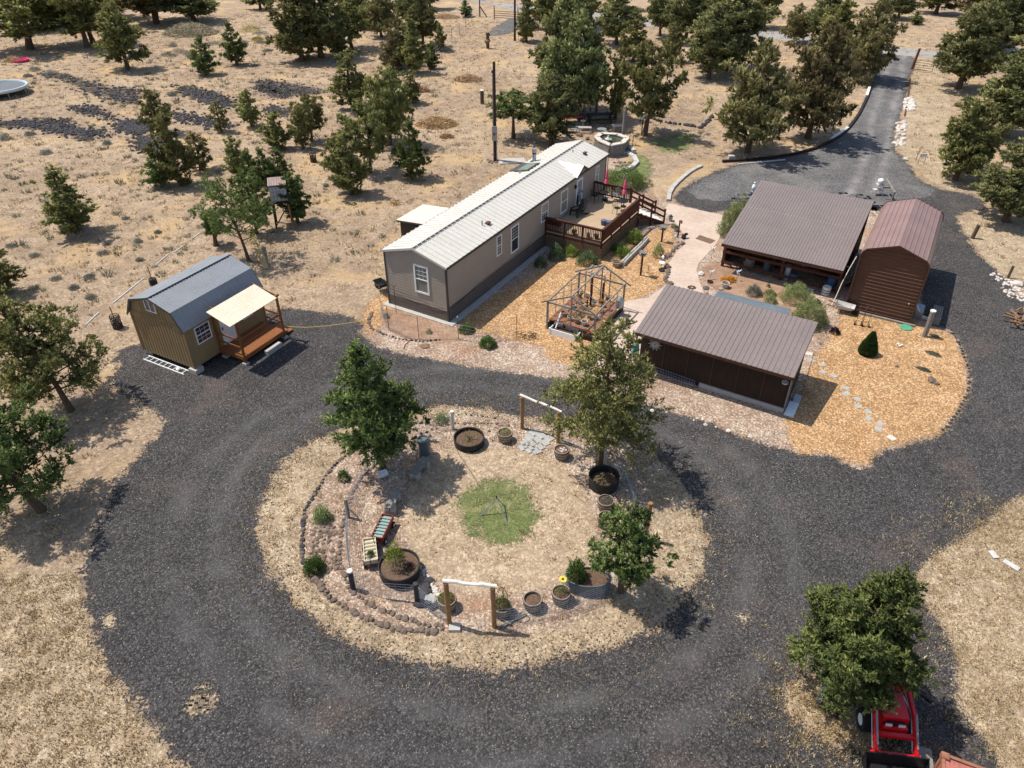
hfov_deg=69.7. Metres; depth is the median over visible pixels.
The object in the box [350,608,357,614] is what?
edging stone
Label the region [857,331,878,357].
dwarf conifer
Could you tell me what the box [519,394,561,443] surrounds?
log arch
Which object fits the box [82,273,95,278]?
sagebrush
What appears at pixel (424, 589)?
basalt slab
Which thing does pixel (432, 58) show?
juniper tree
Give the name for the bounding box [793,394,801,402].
blue bin
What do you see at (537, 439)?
paving slab
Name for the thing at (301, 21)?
juniper tree
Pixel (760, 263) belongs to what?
stored crates
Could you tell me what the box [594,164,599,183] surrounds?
window
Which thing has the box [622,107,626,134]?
totem post
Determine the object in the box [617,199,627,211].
round table
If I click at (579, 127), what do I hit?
slatted table
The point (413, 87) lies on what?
juniper tree
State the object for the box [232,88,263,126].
juniper tree
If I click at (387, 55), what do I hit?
juniper tree
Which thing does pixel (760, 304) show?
corrugated shelter
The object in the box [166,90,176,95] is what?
sagebrush
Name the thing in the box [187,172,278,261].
deciduous tree
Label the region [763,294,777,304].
shrub
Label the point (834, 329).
purple shrub
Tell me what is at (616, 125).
log bench
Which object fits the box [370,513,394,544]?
garden wagon
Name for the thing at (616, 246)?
shrub
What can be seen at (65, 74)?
sagebrush
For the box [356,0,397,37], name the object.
juniper tree
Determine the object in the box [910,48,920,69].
gate post
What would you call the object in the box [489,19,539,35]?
gravel turnout
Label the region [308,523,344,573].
creek stones
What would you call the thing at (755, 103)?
juniper tree
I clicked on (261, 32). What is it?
sagebrush
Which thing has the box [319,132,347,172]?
juniper tree
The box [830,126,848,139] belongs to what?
white kerb
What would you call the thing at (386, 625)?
edging stone
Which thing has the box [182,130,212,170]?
juniper tree
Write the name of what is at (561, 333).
raised planter
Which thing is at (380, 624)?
edging stone
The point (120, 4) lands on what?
juniper tree
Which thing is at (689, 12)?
juniper tree
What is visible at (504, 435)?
barrel planter
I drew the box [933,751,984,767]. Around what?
steel container
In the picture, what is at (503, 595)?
plant cage
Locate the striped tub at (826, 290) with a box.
[821,285,831,295]
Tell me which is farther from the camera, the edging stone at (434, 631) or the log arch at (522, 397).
the log arch at (522, 397)
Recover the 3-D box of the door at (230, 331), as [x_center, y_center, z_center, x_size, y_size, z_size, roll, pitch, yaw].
[-14.468,-2.971,37.405,0.070,1.850,0.870,18,40,23]
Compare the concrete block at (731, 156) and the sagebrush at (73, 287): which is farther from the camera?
the concrete block at (731, 156)
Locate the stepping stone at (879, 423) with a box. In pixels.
[876,421,884,425]
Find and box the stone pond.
[594,132,638,171]
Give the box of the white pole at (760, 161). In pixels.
[737,159,785,164]
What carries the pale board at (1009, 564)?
on the dry grass at (998, 586)
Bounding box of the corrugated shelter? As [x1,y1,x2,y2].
[714,291,790,314]
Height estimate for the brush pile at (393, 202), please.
0.970 m
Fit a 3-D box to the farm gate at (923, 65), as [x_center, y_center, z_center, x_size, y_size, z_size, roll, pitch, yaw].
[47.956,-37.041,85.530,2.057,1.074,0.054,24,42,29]
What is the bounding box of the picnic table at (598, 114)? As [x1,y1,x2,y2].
[585,112,614,124]
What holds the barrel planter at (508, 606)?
on the island lawn at (534, 569)
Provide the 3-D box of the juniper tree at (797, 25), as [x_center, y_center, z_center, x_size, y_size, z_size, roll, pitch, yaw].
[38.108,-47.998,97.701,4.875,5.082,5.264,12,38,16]
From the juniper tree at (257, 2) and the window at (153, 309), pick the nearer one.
the window at (153, 309)
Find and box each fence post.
[343,498,362,521]
[347,568,355,589]
[413,581,419,601]
[450,410,453,429]
[643,501,652,529]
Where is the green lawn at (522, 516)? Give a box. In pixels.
[447,473,556,549]
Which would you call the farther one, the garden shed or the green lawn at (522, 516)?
the garden shed
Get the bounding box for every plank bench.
[384,489,400,513]
[409,456,430,480]
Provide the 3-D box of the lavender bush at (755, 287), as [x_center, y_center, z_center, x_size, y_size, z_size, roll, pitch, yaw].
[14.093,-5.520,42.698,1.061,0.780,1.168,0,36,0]
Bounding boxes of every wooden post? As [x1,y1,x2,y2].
[922,309,935,337]
[970,224,980,238]
[1006,265,1014,277]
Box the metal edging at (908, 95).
[904,77,910,115]
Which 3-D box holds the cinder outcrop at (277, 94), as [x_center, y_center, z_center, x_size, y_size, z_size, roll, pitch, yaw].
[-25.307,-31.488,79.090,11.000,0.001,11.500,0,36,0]
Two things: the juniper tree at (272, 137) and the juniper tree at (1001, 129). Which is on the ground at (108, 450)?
the juniper tree at (272, 137)
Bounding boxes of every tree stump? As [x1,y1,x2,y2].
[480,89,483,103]
[484,32,489,48]
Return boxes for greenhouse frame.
[541,265,630,341]
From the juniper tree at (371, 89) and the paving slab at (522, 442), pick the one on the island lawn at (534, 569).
the paving slab at (522, 442)
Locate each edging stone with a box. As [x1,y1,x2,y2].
[311,575,318,581]
[330,597,336,602]
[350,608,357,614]
[363,615,369,621]
[367,601,375,606]
[377,621,383,627]
[379,607,385,613]
[383,622,390,628]
[396,624,403,632]
[400,627,406,633]
[401,614,408,621]
[407,627,413,632]
[419,626,425,632]
[425,628,430,634]
[430,627,438,635]
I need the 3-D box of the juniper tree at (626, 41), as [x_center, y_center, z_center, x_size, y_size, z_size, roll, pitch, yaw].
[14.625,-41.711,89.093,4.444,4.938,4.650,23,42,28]
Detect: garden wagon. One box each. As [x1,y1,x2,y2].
[362,537,379,567]
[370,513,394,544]
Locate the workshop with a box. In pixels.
[635,284,817,412]
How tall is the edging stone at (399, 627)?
0.185 m
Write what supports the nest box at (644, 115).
on the ground at (108, 450)
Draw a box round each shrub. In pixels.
[302,553,327,576]
[311,503,332,525]
[337,468,350,482]
[433,410,450,425]
[458,322,475,334]
[478,335,497,350]
[533,254,546,268]
[547,243,565,261]
[562,243,579,257]
[575,249,601,266]
[610,242,626,253]
[614,245,633,257]
[625,227,643,244]
[652,241,665,258]
[715,201,740,237]
[719,276,735,283]
[730,193,746,222]
[763,288,776,296]
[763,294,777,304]
[778,280,813,307]
[789,291,829,331]
[829,326,840,335]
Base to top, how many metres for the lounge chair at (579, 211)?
1.032 m
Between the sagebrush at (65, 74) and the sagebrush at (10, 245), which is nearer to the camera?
the sagebrush at (10, 245)
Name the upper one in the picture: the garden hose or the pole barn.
the pole barn
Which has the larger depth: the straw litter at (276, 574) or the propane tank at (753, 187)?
the propane tank at (753, 187)
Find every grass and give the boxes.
[456,475,548,544]
[469,0,1023,291]
[649,134,698,153]
[915,494,1023,767]
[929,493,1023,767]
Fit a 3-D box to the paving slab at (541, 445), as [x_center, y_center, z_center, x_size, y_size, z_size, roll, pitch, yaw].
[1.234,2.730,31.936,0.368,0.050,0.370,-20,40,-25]
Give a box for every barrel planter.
[437,591,456,612]
[496,594,511,618]
[497,428,512,443]
[523,591,542,612]
[551,584,570,606]
[554,444,569,460]
[597,494,614,511]
[597,511,610,528]
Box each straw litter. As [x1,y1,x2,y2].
[100,612,123,630]
[181,689,219,718]
[191,682,211,697]
[264,566,284,579]
[735,609,752,628]
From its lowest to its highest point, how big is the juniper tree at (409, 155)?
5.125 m
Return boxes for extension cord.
[286,321,360,327]
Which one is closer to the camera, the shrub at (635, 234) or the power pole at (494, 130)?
the shrub at (635, 234)
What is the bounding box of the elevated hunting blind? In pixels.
[267,176,293,228]
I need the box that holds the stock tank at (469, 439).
[453,427,483,452]
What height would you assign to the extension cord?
0.034 m
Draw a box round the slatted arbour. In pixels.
[584,265,611,302]
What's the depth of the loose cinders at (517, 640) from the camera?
25.64 m
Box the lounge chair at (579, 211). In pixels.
[569,199,588,217]
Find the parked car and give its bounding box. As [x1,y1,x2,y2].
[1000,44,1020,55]
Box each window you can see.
[143,300,156,313]
[193,320,212,344]
[413,263,429,295]
[496,233,501,256]
[511,222,518,253]
[541,200,548,222]
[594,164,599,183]
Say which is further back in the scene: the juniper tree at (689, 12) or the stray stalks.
the juniper tree at (689, 12)
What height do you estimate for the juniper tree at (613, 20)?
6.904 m
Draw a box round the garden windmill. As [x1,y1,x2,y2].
[421,398,433,423]
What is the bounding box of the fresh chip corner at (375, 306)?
[360,294,392,335]
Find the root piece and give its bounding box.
[419,343,429,347]
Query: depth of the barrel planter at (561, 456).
31.13 m
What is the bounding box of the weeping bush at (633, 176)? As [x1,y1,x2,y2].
[605,164,653,194]
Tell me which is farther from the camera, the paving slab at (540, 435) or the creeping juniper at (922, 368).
the creeping juniper at (922, 368)
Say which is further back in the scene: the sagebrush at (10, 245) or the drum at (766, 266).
the sagebrush at (10, 245)
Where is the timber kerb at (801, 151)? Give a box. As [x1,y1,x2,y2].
[722,83,872,162]
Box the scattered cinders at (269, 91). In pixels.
[249,79,327,117]
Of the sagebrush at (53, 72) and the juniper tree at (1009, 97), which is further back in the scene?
the sagebrush at (53, 72)
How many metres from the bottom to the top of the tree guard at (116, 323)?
1.323 m
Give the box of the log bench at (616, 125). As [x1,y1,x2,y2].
[611,124,621,132]
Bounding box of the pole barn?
[721,180,873,293]
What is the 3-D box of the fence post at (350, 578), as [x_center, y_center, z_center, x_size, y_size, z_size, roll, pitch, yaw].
[-5.572,6.882,25.581,0.192,1.200,0.202,0,36,0]
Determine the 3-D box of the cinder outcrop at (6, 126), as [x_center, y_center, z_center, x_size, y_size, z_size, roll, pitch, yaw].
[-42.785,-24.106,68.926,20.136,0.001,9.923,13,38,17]
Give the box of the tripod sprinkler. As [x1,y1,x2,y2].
[480,496,507,521]
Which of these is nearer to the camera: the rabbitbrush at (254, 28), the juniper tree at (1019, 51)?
the juniper tree at (1019, 51)
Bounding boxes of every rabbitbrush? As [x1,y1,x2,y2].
[240,24,259,31]
[250,36,263,40]
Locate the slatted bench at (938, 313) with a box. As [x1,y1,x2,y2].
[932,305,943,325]
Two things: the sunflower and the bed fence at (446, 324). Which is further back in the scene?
the bed fence at (446, 324)
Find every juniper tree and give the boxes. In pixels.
[0,0,39,26]
[0,0,66,49]
[0,248,28,294]
[0,285,110,412]
[0,382,78,514]
[28,164,99,234]
[30,0,107,47]
[41,0,109,43]
[91,0,152,69]
[101,1,126,18]
[112,0,190,24]
[135,88,171,132]
[139,104,200,186]
[139,151,171,187]
[154,0,223,21]
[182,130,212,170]
[185,33,220,74]
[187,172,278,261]
[198,211,222,246]
[202,100,228,132]
[218,20,248,65]
[220,134,245,175]
[225,170,272,233]
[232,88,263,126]
[236,147,260,181]
[240,0,266,9]
[248,146,280,186]
[252,110,292,148]
[262,0,327,61]
[263,146,294,177]
[277,0,352,57]
[277,172,311,222]
[286,93,327,141]
[286,107,313,148]
[318,125,371,194]
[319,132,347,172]
[319,338,431,469]
[324,47,365,106]
[326,0,373,49]
[328,13,351,53]
[335,97,392,172]
[347,0,368,19]
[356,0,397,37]
[360,63,414,145]
[366,78,383,133]
[373,36,403,69]
[378,17,416,48]
[390,114,431,178]
[393,0,426,18]
[395,14,433,70]
[398,68,421,103]
[400,0,440,40]
[423,44,441,68]
[432,23,446,50]
[459,0,473,16]
[485,88,548,138]
[515,0,539,41]
[519,0,555,22]
[520,69,582,144]
[527,0,604,92]
[536,314,674,473]
[537,0,618,120]
[571,0,602,14]
[586,500,678,593]
[595,0,648,44]
[604,49,630,119]
[615,18,648,61]
[617,39,689,136]
[645,0,679,36]
[659,0,716,41]
[659,22,686,60]
[682,0,781,71]
[684,2,741,79]
[701,40,810,153]
[757,0,783,25]
[764,18,875,138]
[778,2,810,42]
[786,561,940,718]
[802,0,852,36]
[808,0,867,69]
[835,0,908,76]
[888,0,921,18]
[909,11,924,23]
[917,0,968,13]
[929,0,1014,88]
[937,96,1006,180]
[939,101,1017,154]
[954,0,1006,11]
[957,0,1023,49]
[960,54,1023,136]
[967,137,1023,222]
[1002,34,1023,63]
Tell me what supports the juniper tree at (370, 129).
on the ground at (108, 450)
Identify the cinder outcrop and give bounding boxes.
[1,117,115,139]
[40,73,145,105]
[172,111,240,129]
[174,85,238,108]
[246,80,328,95]
[254,86,292,99]
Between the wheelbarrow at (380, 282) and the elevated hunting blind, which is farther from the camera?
the elevated hunting blind
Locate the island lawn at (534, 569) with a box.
[399,444,597,597]
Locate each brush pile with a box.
[3,55,23,62]
[161,21,219,37]
[294,55,318,61]
[388,196,401,205]
[413,115,459,129]
[415,85,430,92]
[435,13,460,19]
[439,131,454,138]
[453,73,482,82]
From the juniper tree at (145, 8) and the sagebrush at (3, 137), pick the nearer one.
the sagebrush at (3, 137)
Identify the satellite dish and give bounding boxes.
[871,178,884,195]
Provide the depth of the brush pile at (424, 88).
78.79 m
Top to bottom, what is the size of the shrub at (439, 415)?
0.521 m
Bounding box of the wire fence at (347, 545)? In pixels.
[345,414,645,624]
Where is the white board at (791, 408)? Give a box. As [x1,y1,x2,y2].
[784,401,798,417]
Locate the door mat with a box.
[696,235,715,243]
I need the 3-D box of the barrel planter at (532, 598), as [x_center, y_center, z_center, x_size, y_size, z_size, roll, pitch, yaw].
[0.702,7.457,25.078,0.684,0.460,0.684,-9,37,-12]
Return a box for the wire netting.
[647,367,694,385]
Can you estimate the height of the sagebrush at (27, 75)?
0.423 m
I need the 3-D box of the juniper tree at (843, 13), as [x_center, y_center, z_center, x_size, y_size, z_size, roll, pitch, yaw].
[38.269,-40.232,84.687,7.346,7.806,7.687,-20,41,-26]
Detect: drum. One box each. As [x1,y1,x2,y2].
[744,256,754,269]
[763,260,770,271]
[783,264,791,279]
[788,271,798,281]
[826,275,837,291]
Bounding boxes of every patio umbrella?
[602,167,608,200]
[620,179,626,207]
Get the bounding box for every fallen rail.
[497,611,523,628]
[501,612,525,627]
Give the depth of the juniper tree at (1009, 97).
63.83 m
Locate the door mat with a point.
(705, 239)
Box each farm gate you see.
[494,6,517,20]
[914,59,933,71]
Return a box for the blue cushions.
[601,219,611,225]
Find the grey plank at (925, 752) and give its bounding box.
[919,746,933,767]
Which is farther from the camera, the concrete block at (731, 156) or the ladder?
the concrete block at (731, 156)
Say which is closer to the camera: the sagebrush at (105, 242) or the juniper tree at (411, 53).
the sagebrush at (105, 242)
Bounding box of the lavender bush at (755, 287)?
[745,284,762,298]
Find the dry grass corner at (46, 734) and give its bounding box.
[0,563,179,767]
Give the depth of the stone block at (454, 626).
24.42 m
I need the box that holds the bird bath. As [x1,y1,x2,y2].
[377,469,388,477]
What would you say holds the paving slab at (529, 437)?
on the island lawn at (534, 569)
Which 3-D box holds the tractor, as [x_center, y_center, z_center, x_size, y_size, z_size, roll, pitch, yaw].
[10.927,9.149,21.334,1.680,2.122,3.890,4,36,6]
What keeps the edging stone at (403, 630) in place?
on the island chips at (392, 480)
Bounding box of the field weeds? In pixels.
[0,48,459,396]
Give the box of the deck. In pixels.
[545,181,666,259]
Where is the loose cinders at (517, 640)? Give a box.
[43,230,1023,767]
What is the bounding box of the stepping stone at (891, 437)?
[886,435,896,440]
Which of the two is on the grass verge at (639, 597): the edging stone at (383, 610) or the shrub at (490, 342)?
the edging stone at (383, 610)
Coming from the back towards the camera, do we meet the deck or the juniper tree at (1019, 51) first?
the juniper tree at (1019, 51)
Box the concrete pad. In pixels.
[498,158,524,164]
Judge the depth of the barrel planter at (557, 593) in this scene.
25.14 m
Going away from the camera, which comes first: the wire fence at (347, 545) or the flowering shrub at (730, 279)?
the wire fence at (347, 545)
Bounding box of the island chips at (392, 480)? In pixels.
[294,409,655,642]
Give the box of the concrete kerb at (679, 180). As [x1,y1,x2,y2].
[666,164,702,200]
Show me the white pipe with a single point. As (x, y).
(128, 290)
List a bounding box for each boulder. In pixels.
[928,376,935,382]
[1011,280,1023,286]
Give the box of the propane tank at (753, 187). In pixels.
[752,182,755,192]
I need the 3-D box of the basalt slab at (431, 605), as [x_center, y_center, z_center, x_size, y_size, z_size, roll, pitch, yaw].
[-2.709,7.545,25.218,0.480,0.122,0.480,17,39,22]
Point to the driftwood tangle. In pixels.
(533, 336)
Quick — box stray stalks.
[109,524,955,754]
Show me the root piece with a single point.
(425, 345)
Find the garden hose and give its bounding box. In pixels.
[456,448,496,507]
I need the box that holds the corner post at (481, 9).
[479,0,486,16]
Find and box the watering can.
[615,296,623,308]
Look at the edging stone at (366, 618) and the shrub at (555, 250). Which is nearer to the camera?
the edging stone at (366, 618)
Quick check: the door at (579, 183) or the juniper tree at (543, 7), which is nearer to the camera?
the door at (579, 183)
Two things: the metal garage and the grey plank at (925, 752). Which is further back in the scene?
the metal garage
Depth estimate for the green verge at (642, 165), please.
60.23 m
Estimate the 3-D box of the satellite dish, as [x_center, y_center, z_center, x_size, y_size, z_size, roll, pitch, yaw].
[27.445,-14.771,55.020,0.728,1.256,0.654,0,36,0]
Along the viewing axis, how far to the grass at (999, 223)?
78.61 m
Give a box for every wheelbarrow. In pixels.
[373,277,386,293]
[827,300,859,315]
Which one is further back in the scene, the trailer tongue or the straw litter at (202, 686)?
the trailer tongue
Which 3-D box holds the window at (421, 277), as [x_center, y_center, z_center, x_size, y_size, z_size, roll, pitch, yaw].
[-4.885,-5.636,39.737,0.970,1.700,0.060,19,40,24]
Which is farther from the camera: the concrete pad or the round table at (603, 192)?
the concrete pad
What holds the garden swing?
on the ground at (108, 450)
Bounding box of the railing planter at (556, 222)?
[548,217,561,226]
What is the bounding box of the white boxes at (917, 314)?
[913,303,924,319]
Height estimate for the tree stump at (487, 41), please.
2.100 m
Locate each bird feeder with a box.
[639,250,647,275]
[660,225,667,241]
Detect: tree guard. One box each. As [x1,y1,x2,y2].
[108,307,123,329]
[147,267,157,286]
[309,146,316,162]
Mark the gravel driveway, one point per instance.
(171, 568)
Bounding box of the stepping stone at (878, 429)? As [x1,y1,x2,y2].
[875,426,881,431]
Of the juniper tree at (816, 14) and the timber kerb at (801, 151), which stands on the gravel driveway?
the timber kerb at (801, 151)
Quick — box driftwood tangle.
[515,331,536,339]
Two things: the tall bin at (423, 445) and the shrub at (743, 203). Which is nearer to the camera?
the tall bin at (423, 445)
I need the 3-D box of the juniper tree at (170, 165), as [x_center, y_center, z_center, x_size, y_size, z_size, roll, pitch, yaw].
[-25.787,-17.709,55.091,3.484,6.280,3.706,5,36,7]
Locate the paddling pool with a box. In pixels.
[11,57,28,62]
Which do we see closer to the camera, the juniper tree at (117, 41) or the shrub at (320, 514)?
the shrub at (320, 514)
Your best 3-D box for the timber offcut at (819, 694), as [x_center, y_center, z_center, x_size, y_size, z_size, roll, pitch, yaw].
[9.445,9.470,22.485,0.140,0.170,0.630,19,40,24]
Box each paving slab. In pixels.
[517,444,526,450]
[519,439,529,445]
[524,433,534,440]
[524,445,534,453]
[527,429,537,435]
[529,440,537,446]
[531,436,541,443]
[532,447,541,454]
[535,432,546,438]
[535,443,545,449]
[539,439,549,445]
[544,434,554,441]
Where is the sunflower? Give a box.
[559,576,566,591]
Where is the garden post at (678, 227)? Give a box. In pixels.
[677,219,680,236]
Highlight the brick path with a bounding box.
[596,204,727,372]
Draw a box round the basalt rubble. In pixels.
[0,71,241,153]
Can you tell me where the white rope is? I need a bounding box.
[831,256,856,304]
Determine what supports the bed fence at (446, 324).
on the flower bed soil
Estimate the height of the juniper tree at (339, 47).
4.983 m
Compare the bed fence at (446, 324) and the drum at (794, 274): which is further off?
the drum at (794, 274)
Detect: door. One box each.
[218,320,236,344]
[560,187,567,214]
[575,176,582,207]
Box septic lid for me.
[899,324,912,330]
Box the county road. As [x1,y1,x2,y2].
[467,0,1010,62]
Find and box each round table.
[600,190,608,201]
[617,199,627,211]
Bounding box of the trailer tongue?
[882,178,895,200]
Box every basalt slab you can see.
[413,600,426,606]
[419,582,430,588]
[419,586,431,599]
[424,577,434,582]
[424,593,436,603]
[427,600,438,609]
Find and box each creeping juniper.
[915,366,930,372]
[925,350,941,357]
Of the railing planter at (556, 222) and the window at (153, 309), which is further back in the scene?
the railing planter at (556, 222)
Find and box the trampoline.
[0,79,29,98]
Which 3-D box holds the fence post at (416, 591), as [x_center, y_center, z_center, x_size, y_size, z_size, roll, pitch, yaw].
[-3.259,7.207,25.134,0.171,1.200,0.180,0,36,0]
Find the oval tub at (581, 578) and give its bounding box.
[565,556,611,596]
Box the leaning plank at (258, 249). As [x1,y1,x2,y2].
[247,226,268,268]
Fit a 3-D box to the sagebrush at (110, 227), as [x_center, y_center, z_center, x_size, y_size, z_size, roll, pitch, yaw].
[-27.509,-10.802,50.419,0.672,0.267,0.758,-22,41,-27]
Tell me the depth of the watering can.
40.40 m
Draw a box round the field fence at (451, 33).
[423,7,478,64]
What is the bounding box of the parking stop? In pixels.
[264,341,282,355]
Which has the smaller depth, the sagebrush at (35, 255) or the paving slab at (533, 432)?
the paving slab at (533, 432)
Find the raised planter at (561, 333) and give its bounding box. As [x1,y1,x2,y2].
[549,322,582,340]
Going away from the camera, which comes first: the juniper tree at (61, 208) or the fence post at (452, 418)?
the fence post at (452, 418)
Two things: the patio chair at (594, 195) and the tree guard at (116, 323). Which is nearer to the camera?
the tree guard at (116, 323)
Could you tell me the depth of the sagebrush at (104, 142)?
64.65 m
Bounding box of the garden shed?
[126,254,292,374]
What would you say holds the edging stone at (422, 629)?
on the island chips at (392, 480)
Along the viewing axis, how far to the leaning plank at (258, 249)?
46.27 m
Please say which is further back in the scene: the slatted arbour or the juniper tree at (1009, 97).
the juniper tree at (1009, 97)
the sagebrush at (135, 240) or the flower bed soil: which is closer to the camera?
the flower bed soil
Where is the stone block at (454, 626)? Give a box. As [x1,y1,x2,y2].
[449,622,460,631]
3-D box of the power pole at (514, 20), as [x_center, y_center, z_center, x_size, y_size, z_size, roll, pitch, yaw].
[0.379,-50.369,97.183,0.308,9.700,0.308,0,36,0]
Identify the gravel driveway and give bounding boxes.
[75,56,1023,767]
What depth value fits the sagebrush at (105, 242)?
48.28 m
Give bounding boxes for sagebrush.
[0,131,12,140]
[5,242,18,247]
[22,73,31,77]
[24,131,35,135]
[28,66,42,71]
[28,252,41,257]
[40,147,52,154]
[44,69,57,75]
[48,275,61,281]
[58,73,69,77]
[67,284,80,290]
[78,136,87,140]
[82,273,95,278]
[84,293,96,299]
[96,249,108,255]
[101,240,111,245]
[102,139,111,144]
[106,224,115,229]
[133,237,142,242]
[135,257,143,261]
[159,52,175,56]
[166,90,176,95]
[168,43,177,46]
[172,48,185,52]
[253,31,267,34]
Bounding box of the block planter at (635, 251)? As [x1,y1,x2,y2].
[621,236,648,265]
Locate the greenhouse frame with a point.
(591, 324)
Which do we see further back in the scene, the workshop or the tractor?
the workshop
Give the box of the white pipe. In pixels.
[113,278,143,302]
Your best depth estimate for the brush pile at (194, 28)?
102.86 m
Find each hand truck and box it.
[854,305,866,325]
[860,307,873,327]
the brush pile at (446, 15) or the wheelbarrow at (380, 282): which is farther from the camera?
the brush pile at (446, 15)
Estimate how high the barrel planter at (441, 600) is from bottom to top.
0.614 m
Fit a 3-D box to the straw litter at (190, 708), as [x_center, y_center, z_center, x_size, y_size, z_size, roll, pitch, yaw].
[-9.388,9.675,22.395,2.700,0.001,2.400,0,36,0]
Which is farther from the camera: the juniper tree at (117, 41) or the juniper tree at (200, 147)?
the juniper tree at (117, 41)
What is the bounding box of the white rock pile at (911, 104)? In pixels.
[891,96,916,145]
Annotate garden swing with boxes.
[564,99,585,122]
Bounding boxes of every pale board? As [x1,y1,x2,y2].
[988,550,999,558]
[1002,559,1019,570]
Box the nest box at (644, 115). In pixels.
[639,112,647,134]
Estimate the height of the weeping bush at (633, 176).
1.955 m
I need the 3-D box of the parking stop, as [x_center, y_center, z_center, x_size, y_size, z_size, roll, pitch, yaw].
[-12.335,-1.837,38.080,0.300,0.220,1.025,18,39,22]
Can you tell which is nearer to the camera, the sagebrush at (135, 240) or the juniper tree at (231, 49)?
the sagebrush at (135, 240)
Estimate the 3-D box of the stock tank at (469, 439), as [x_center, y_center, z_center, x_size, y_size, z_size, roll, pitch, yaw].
[-1.872,2.313,31.940,1.346,0.721,1.346,0,36,0]
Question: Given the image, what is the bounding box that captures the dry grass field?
[963,211,1023,292]
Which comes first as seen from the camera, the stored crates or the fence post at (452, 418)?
the fence post at (452, 418)
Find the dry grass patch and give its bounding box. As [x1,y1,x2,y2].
[783,678,880,754]
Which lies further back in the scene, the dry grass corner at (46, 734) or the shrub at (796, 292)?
the shrub at (796, 292)
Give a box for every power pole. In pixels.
[491,61,499,160]
[514,0,515,40]
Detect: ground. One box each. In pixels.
[0,0,1023,767]
[702,262,810,314]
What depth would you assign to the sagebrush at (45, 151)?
62.68 m
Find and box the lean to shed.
[396,204,447,236]
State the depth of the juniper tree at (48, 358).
31.96 m
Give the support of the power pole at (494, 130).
on the ground at (108, 450)
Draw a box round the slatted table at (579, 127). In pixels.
[578,126,591,132]
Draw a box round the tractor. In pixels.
[856,673,929,767]
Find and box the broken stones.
[650,272,1023,438]
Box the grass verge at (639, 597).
[257,406,706,668]
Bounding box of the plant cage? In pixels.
[496,587,507,609]
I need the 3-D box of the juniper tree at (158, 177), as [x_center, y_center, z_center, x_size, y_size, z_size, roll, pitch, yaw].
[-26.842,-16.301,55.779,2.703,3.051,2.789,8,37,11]
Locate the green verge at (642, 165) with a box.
[629,154,654,178]
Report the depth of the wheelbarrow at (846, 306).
41.00 m
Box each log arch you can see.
[442,579,496,628]
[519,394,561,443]
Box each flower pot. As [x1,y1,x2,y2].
[561,310,567,316]
[573,316,580,322]
[581,319,587,325]
[612,259,621,267]
[721,281,729,288]
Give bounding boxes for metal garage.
[846,198,943,326]
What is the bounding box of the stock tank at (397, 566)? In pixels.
[378,541,419,588]
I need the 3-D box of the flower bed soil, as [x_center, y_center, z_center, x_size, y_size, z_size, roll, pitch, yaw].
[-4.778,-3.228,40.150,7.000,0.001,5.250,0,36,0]
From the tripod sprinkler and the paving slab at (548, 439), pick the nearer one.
the tripod sprinkler
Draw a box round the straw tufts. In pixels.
[258,406,704,665]
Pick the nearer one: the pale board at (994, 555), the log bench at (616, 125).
the pale board at (994, 555)
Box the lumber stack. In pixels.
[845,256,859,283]
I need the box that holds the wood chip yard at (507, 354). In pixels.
[362,157,972,472]
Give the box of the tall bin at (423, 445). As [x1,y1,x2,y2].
[417,435,429,456]
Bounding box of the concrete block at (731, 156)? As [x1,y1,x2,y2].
[727,154,734,158]
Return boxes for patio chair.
[590,189,598,199]
[612,199,621,215]
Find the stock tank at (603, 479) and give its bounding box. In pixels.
[588,465,619,494]
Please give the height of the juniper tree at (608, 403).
7.486 m
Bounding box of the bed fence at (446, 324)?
[379,296,516,340]
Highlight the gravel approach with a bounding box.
[686,55,938,209]
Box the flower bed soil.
[378,309,467,342]
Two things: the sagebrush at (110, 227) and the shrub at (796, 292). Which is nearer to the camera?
the shrub at (796, 292)
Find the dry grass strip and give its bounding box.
[897,59,962,190]
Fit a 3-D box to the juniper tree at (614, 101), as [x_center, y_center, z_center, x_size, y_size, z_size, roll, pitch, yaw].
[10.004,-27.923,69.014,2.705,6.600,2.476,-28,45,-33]
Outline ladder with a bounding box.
[143,355,188,374]
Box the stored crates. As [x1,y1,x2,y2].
[743,252,835,278]
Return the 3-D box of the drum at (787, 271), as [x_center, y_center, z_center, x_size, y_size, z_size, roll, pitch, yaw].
[16.556,-6.720,44.183,0.354,0.950,0.354,0,36,0]
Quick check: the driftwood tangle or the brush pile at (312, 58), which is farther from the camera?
the brush pile at (312, 58)
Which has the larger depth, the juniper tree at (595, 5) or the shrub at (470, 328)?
the juniper tree at (595, 5)
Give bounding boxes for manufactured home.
[380,140,608,326]
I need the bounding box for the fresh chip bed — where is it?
[456,227,677,365]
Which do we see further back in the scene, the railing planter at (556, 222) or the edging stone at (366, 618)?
the railing planter at (556, 222)

